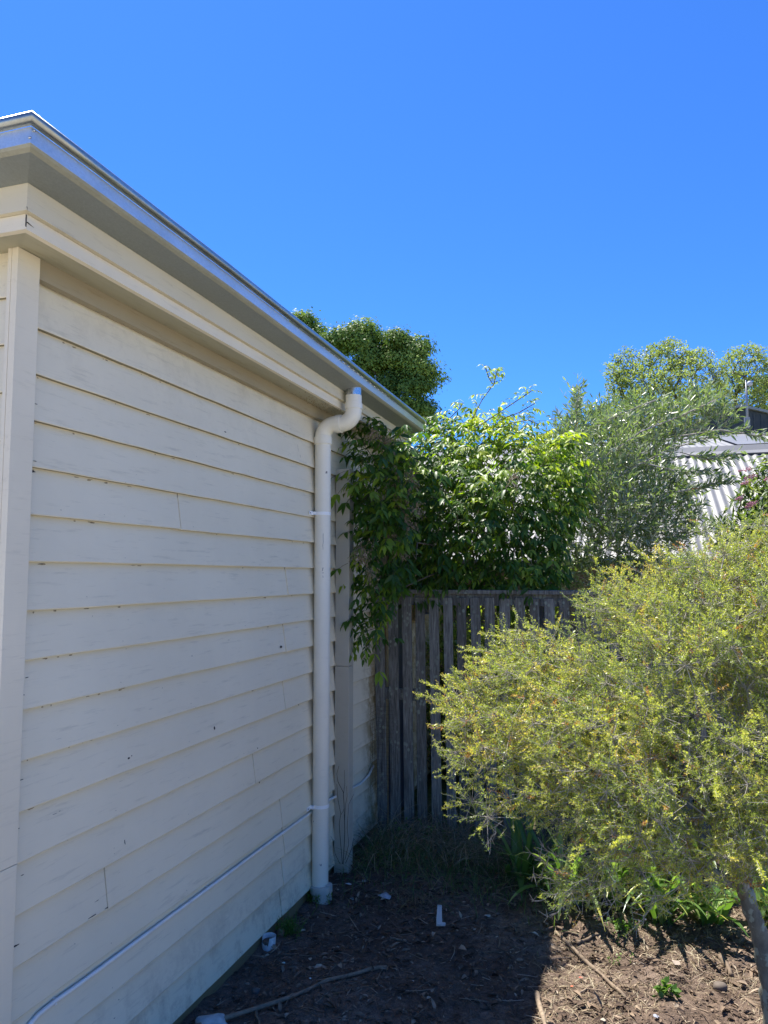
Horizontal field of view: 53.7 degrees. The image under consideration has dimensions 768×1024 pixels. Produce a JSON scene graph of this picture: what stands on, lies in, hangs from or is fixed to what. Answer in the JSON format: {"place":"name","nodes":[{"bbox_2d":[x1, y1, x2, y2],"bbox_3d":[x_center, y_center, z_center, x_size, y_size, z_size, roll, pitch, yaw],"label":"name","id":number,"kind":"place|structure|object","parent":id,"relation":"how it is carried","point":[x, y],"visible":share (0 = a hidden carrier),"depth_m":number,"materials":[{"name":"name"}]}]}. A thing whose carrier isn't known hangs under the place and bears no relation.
{"place":"outdoors","nodes":[
{"label":"outdoors","id":0,"kind":"place"},
{"bbox_2d":[0,0,767,452],"label":"sky","id":1,"kind":"structure","parent":0,"point":[539,190],"materials":[{"name":"blue"}]},
{"bbox_2d":[310,809,606,953],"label":"rank grass","id":2,"kind":"structure","parent":0,"point":[476,879],"depth_m":4.38,"materials":[{"name":"green plant"}]},
{"bbox_2d":[181,757,767,1023],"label":"ground","id":3,"kind":"structure","parent":0,"point":[394,1003],"depth_m":3.44,"materials":[{"name":"soil"}]},
{"bbox_2d":[195,1013,226,1023],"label":"white stone","id":4,"kind":"object","parent":3,"relation":"on","point":[217,1018],"visible":1,"depth_m":2.94,"materials":[{"name":"white stone"}]},
{"bbox_2d":[0,110,442,1023],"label":"weatherboard house","id":5,"kind":"structure","parent":3,"relation":"on","point":[186,708],"depth_m":2.81,"materials":[{"name":"beige paint"}]},
{"bbox_2d":[251,987,259,993],"bbox_3d":[-0.541,2.017,3.196,0.037,0.022,0.030,-2,-5,18],"label":"grey stone","id":6,"kind":"object","parent":3,"relation":"on","point":[255,990],"visible":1,"depth_m":3.19,"materials":[{"name":"grey stone"}]},
{"bbox_2d":[254,1010,260,1023],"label":"stick","id":7,"kind":"object","parent":3,"relation":"on","point":[256,1016],"visible":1,"depth_m":2.99,"materials":[{"name":"brown wood"}]},
{"bbox_2d":[262,932,275,951],"bbox_3d":[-0.542,2.034,3.571,0.067,0.072,0.067,-2,-5,18],"label":"broken pot","id":8,"kind":"object","parent":3,"relation":"on","point":[268,940],"visible":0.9,"depth_m":3.56,"materials":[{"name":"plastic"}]},
{"bbox_2d":[277,927,284,936],"bbox_3d":[-0.503,2.060,3.707,0.042,0.048,0.043,-2,-5,18],"label":"brown stone","id":9,"kind":"object","parent":3,"relation":"on","point":[279,930],"visible":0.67,"depth_m":3.69,"materials":[{"name":"brown stone"}]},
{"bbox_2d":[275,909,307,942],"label":"weed","id":10,"kind":"object","parent":3,"relation":"on","point":[287,926],"visible":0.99,"depth_m":3.71,"materials":[{"name":"green plant"}]},
{"bbox_2d":[196,965,386,1023],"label":"fallen stick","id":11,"kind":"object","parent":3,"relation":"on","point":[276,1001],"visible":0.94,"depth_m":3.12,"materials":[{"name":"brown wood"}]},
{"bbox_2d":[286,306,331,341],"bbox_3d":[-5.015,-2.272,34.616,5.909,13.951,3.940,0,-5,-3],"label":"broadleaf tree","id":12,"kind":"object","parent":3,"relation":"on","point":[310,321],"visible":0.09,"depth_m":34.19,"materials":[{"name":"green plant"}]},
{"bbox_2d":[306,889,332,905],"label":"weed","id":13,"kind":"object","parent":3,"relation":"on","point":[311,900],"visible":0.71,"depth_m":4.05,"materials":[{"name":"green plant"}]},
{"bbox_2d":[378,892,390,898],"bbox_3d":[0.008,2.064,4.077,0.072,0.019,0.066,-4,-6,40],"label":"paper scrap","id":14,"kind":"object","parent":3,"relation":"on","point":[386,895],"visible":0.95,"depth_m":4.07,"materials":[{"name":"white paper"}]},
{"bbox_2d":[319,315,451,453],"bbox_3d":[-0.484,-1.981,32.028,6.682,12.944,4.943,-2,-5,18],"label":"broadleaf tree","id":15,"kind":"object","parent":3,"relation":"on","point":[399,361],"visible":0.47,"depth_m":31.50,"materials":[{"name":"green plant"}]},
{"bbox_2d":[390,937,406,940],"bbox_3d":[0.069,2.044,3.624,0.081,0.014,0.019,-2,-5,18],"label":"stick","id":16,"kind":"object","parent":3,"relation":"on","point":[391,938],"visible":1,"depth_m":3.62,"materials":[{"name":"brown wood"}]},
{"bbox_2d":[394,817,447,842],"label":"weed","id":17,"kind":"object","parent":3,"relation":"on","point":[419,829],"visible":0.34,"depth_m":4.85,"materials":[{"name":"green plant"}]},
{"bbox_2d":[436,905,445,925],"bbox_3d":[0.283,2.010,3.778,0.045,0.049,0.128,0,-5,3],"label":"plastic bracket","id":18,"kind":"object","parent":3,"relation":"on","point":[439,922],"visible":1,"depth_m":3.76,"materials":[{"name":"white plastic"}]},
{"bbox_2d":[330,795,575,902],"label":"dead weeds","id":19,"kind":"object","parent":3,"relation":"on","point":[416,834],"visible":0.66,"depth_m":4.59,"materials":[{"name":"plant"}]},
{"bbox_2d":[443,814,474,832],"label":"weed","id":20,"kind":"object","parent":3,"relation":"on","point":[472,828],"visible":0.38,"depth_m":5.04,"materials":[{"name":"green plant"}]},
{"bbox_2d":[425,615,498,780],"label":"garden shrub","id":21,"kind":"object","parent":3,"relation":"on","point":[441,646],"visible":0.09,"depth_m":6.47,"materials":[{"name":"green plant"}]},
{"bbox_2d":[330,364,601,827],"bbox_3d":[0.653,0.570,5.171,1.619,3.319,2.234,-2,-5,18],"label":"climbing vine","id":22,"kind":"object","parent":3,"relation":"on","point":[410,553],"visible":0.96,"depth_m":5.08,"materials":[{"name":"green plant"}]},
{"bbox_2d":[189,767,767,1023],"bbox_3d":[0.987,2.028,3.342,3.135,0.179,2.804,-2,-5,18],"label":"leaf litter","id":23,"kind":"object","parent":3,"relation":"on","point":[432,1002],"visible":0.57,"depth_m":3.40,"materials":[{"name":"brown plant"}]},
{"bbox_2d":[440,606,530,767],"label":"garden shrub","id":24,"kind":"object","parent":3,"relation":"on","point":[482,624],"visible":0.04,"depth_m":6.82,"materials":[{"name":"green plant"}]},
{"bbox_2d":[481,587,575,761],"bbox_3d":[1.286,1.503,6.729,0.959,1.686,0.865,-2,-5,18],"label":"garden shrub","id":25,"kind":"object","parent":3,"relation":"on","point":[526,645],"depth_m":6.74,"materials":[{"name":"green plant"}]},
{"bbox_2d":[484,789,590,899],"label":"strap leaf plant","id":26,"kind":"object","parent":3,"relation":"on","point":[517,834],"visible":0.68,"depth_m":4.27,"materials":[{"name":"green plant"}]},
{"bbox_2d":[534,990,545,1023],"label":"stick","id":27,"kind":"object","parent":3,"relation":"on","point":[537,996],"visible":1,"depth_m":3.03,"materials":[{"name":"brown wood"}]},
{"bbox_2d":[555,925,578,935],"bbox_3d":[0.892,2.052,3.718,0.131,0.016,0.017,-4,-6,42],"label":"stick","id":28,"kind":"object","parent":3,"relation":"on","point":[570,932],"visible":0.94,"depth_m":3.71,"materials":[{"name":"brown wood"}]},
{"bbox_2d":[375,589,767,872],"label":"picket fence","id":29,"kind":"object","parent":3,"relation":"on","point":[547,602],"visible":0.3,"depth_m":5.04,"materials":[{"name":"wood"}]},
{"bbox_2d":[371,703,393,791],"bbox_3d":[-0.031,1.587,5.100,0.171,0.581,0.087,2,-5,-27],"label":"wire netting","id":30,"kind":"object","parent":29,"relation":"attached to","point":[384,710],"visible":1,"depth_m":5.12,"materials":[{"name":"grey metal"}]},
{"bbox_2d":[567,985,588,1001],"bbox_3d":[0.805,2.003,3.150,0.013,0.015,0.181,-5,-7,44],"label":"stick","id":31,"kind":"object","parent":3,"relation":"on","point":[581,991],"visible":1,"depth_m":3.17,"materials":[{"name":"brown wood"}]},
{"bbox_2d":[504,808,657,928],"bbox_3d":[0.941,1.823,3.984,0.913,0.540,0.699,-4,-6,42],"label":"strap leaf plant","id":32,"kind":"object","parent":3,"relation":"on","point":[538,846],"visible":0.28,"depth_m":3.98,"materials":[{"name":"green plant"}]},
{"bbox_2d":[576,933,600,944],"bbox_3d":[0.984,2.052,3.648,0.166,0.024,0.019,3,-6,-33],"label":"stick","id":33,"kind":"object","parent":3,"relation":"on","point":[578,942],"visible":1,"depth_m":3.64,"materials":[{"name":"brown wood"}]},
{"bbox_2d":[412,500,767,1023],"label":"prickly shrub","id":34,"kind":"object","parent":3,"relation":"on","point":[742,857],"visible":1,"depth_m":2.62,"materials":[{"name":"green plant"}]},
{"bbox_2d":[554,930,626,999],"bbox_3d":[0.921,2.037,3.428,0.023,0.029,0.586,1,-5,-16],"label":"stick","id":35,"kind":"object","parent":3,"relation":"on","point":[591,966],"visible":0.98,"depth_m":3.41,"materials":[{"name":"brown wood"}]},
{"bbox_2d":[424,433,767,770],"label":"neighbour building","id":36,"kind":"structure","parent":3,"relation":"on","point":[719,497],"depth_m":7.90,"materials":[{"name":"metal"}]},
{"bbox_2d":[733,372,759,428],"bbox_3d":[5.657,-1.765,11.879,0.435,0.928,0.103,-2,-5,18],"label":"aerial mast","id":37,"kind":"object","parent":36,"relation":"on","point":[748,383],"visible":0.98,"depth_m":11.87,"materials":[{"name":"grey metal"}]},
{"bbox_2d":[559,614,640,783],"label":"garden shrub","id":38,"kind":"object","parent":3,"relation":"on","point":[607,665],"depth_m":6.37,"materials":[{"name":"green plant"}]},
{"bbox_2d":[531,808,685,913],"bbox_3d":[1.188,1.801,4.067,0.821,0.598,0.868,1,-5,-6],"label":"strap leaf plant","id":39,"kind":"object","parent":3,"relation":"on","point":[621,874],"visible":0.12,"depth_m":3.98,"materials":[{"name":"green plant"}]},
{"bbox_2d":[605,911,632,944],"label":"weed","id":40,"kind":"object","parent":3,"relation":"on","point":[626,929],"visible":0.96,"depth_m":3.72,"materials":[{"name":"green plant"}]},
{"bbox_2d":[607,953,633,964],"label":"weed","id":41,"kind":"object","parent":3,"relation":"on","point":[619,958],"visible":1,"depth_m":3.44,"materials":[{"name":"green plant"}]},
{"bbox_2d":[636,912,649,927],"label":"weed","id":42,"kind":"object","parent":3,"relation":"on","point":[641,918],"visible":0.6,"depth_m":3.79,"materials":[{"name":"green plant"}]},
{"bbox_2d":[581,787,706,910],"bbox_3d":[1.451,1.816,4.317,0.822,0.631,1.169,-2,-5,18],"label":"strap leaf plant","id":43,"kind":"object","parent":3,"relation":"on","point":[661,854],"visible":0.05,"depth_m":4.16,"materials":[{"name":"green plant"}]},
{"bbox_2d":[523,863,767,1023],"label":"dry straw","id":44,"kind":"object","parent":3,"relation":"on","point":[633,931],"visible":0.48,"depth_m":3.39,"materials":[{"name":"beige plant"}]},
{"bbox_2d":[525,370,767,666],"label":"olive tree","id":45,"kind":"object","parent":3,"relation":"on","point":[626,433],"visible":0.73,"depth_m":5.84,"materials":[{"name":"green plant"}]},
{"bbox_2d":[590,336,731,437],"bbox_3d":[11.789,-1.510,32.153,4.601,12.026,4.748,3,-5,-29],"label":"airy tree","id":46,"kind":"object","parent":3,"relation":"on","point":[652,376],"visible":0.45,"depth_m":31.86,"materials":[{"name":"leaf"},{"name":"bark"}]},
{"bbox_2d":[653,976,681,997],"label":"weed","id":47,"kind":"object","parent":3,"relation":"on","point":[662,991],"visible":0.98,"depth_m":3.16,"materials":[{"name":"green plant"}]},
{"bbox_2d":[672,960,679,964],"bbox_3d":[1.322,2.038,3.433,0.035,0.011,0.038,-2,-5,18],"label":"paper scrap","id":48,"kind":"object","parent":3,"relation":"on","point":[675,962],"visible":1,"depth_m":3.43,"materials":[{"name":"white paper"}]},
{"bbox_2d":[623,814,758,926],"bbox_3d":[1.504,1.819,3.813,0.721,0.540,0.813,-1,-5,7],"label":"strap leaf plant","id":49,"kind":"object","parent":3,"relation":"on","point":[661,919],"visible":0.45,"depth_m":3.76,"materials":[{"name":"green plant"}]},
{"bbox_2d":[622,816,764,935],"bbox_3d":[1.642,1.798,3.874,0.928,0.603,0.819,-3,-5,30],"label":"strap leaf plant","id":50,"kind":"object","parent":3,"relation":"on","point":[723,910],"visible":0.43,"depth_m":3.79,"materials":[{"name":"green plant"}]},
{"bbox_2d":[623,621,765,798],"bbox_3d":[2.475,1.565,6.050,1.139,1.470,0.858,-5,-7,44],"label":"garden shrub","id":51,"kind":"object","parent":3,"relation":"on","point":[707,729],"visible":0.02,"depth_m":5.96,"materials":[{"name":"green plant"}]},
{"bbox_2d":[713,981,727,991],"bbox_3d":[1.440,2.034,3.248,0.060,0.036,0.048,-2,-5,18],"label":"grey stone","id":52,"kind":"object","parent":3,"relation":"on","point":[720,986],"visible":0.95,"depth_m":3.23,"materials":[{"name":"grey stone"}]},
{"bbox_2d":[717,953,733,977],"bbox_3d":[1.539,2.039,3.417,0.031,0.034,0.167,0,-5,5],"label":"stick","id":53,"kind":"object","parent":3,"relation":"on","point":[725,964],"visible":0.99,"depth_m":3.41,"materials":[{"name":"brown wood"}]},
{"bbox_2d":[701,454,767,575],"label":"flowering bush","id":54,"kind":"object","parent":3,"relation":"on","point":[754,502],"visible":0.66,"depth_m":5.33,"materials":[{"name":"green plant"}]},
{"bbox_2d":[703,841,767,927],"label":"strap leaf plant","id":55,"kind":"object","parent":3,"relation":"on","point":[760,902],"visible":0.23,"depth_m":3.83,"materials":[{"name":"green plant"}]},
{"bbox_2d":[715,341,767,409],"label":"airy tree","id":56,"kind":"object","parent":3,"relation":"on","point":[740,386],"visible":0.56,"depth_m":32.86,"materials":[{"name":"green plant"}]},
{"bbox_2d":[748,369,767,409],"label":"airy tree","id":57,"kind":"object","parent":3,"relation":"on","point":[760,392],"visible":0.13,"depth_m":34.95,"materials":[{"name":"green plant"}]},
{"bbox_2d":[660,404,767,437],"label":"dark shed","id":58,"kind":"structure","parent":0,"point":[758,418],"depth_m":14.71,"materials":[{"name":"grey metal"}]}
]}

